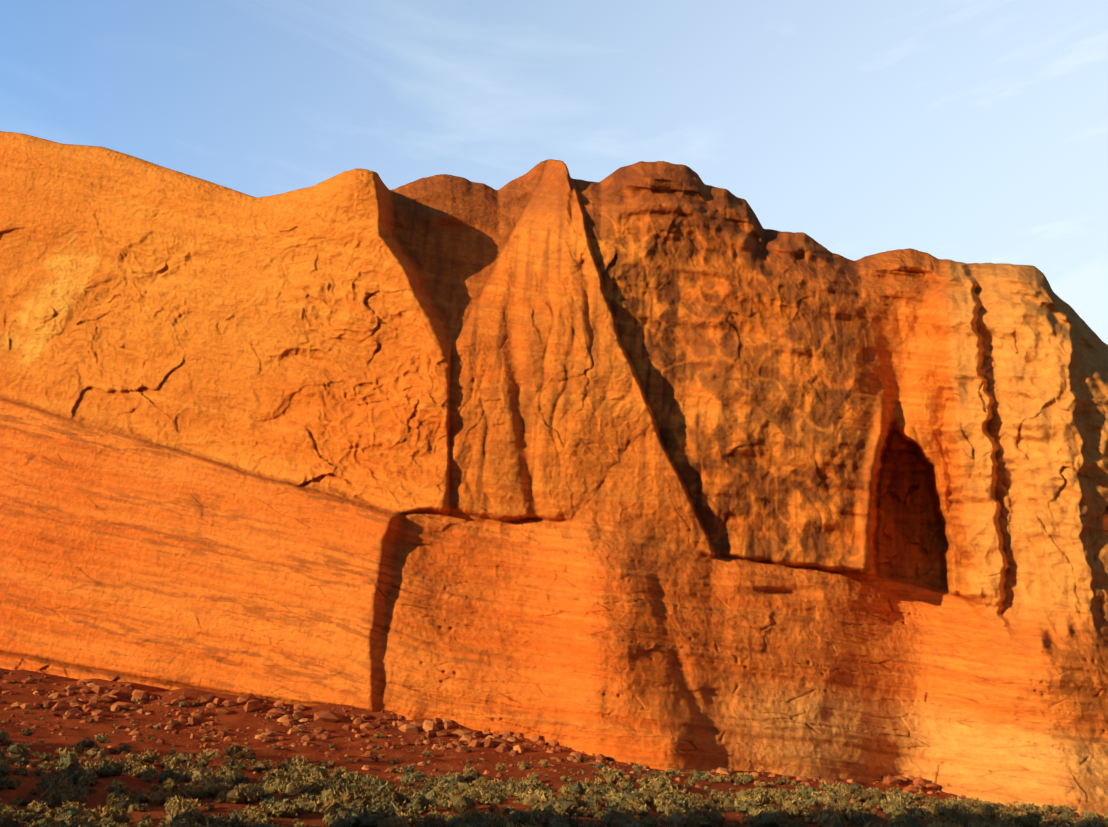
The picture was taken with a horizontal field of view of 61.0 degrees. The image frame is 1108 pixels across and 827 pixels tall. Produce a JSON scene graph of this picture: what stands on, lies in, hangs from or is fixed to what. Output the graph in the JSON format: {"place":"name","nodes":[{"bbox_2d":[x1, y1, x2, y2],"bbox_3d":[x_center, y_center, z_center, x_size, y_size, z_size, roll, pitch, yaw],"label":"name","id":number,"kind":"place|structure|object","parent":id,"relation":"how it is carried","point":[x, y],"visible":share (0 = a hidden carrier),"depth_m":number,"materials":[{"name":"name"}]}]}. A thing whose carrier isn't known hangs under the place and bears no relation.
{"place":"outdoors","nodes":[
{"label":"outdoors","id":0,"kind":"place"},
{"bbox_2d":[0,668,1103,826],"bbox_3d":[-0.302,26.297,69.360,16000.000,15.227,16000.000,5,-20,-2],"label":"desert ground","id":1,"kind":"structure","parent":0,"point":[239,715],"depth_m":108.69,"materials":[{"name":"red soil"}]},
{"bbox_2d":[0,670,1081,826],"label":"talus rocks","id":2,"kind":"object","parent":1,"relation":"on","point":[286,718],"visible":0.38,"depth_m":121.43,"materials":[{"name":"brown stone"}]},
{"bbox_2d":[0,680,1107,826],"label":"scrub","id":3,"kind":"object","parent":1,"relation":"on","point":[357,799],"visible":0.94,"depth_m":64.88,"materials":[{"name":"green plant"}]},
{"bbox_2d":[0,131,1107,815],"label":"sandstone cliff","id":4,"kind":"structure","parent":0,"point":[662,465],"depth_m":143.96,"materials":[{"name":"orange stone"}]},
{"bbox_2d":[0,0,1107,344],"label":"sky","id":5,"kind":"structure","parent":0,"point":[965,131],"materials":[{"name":"blue"}]}
]}

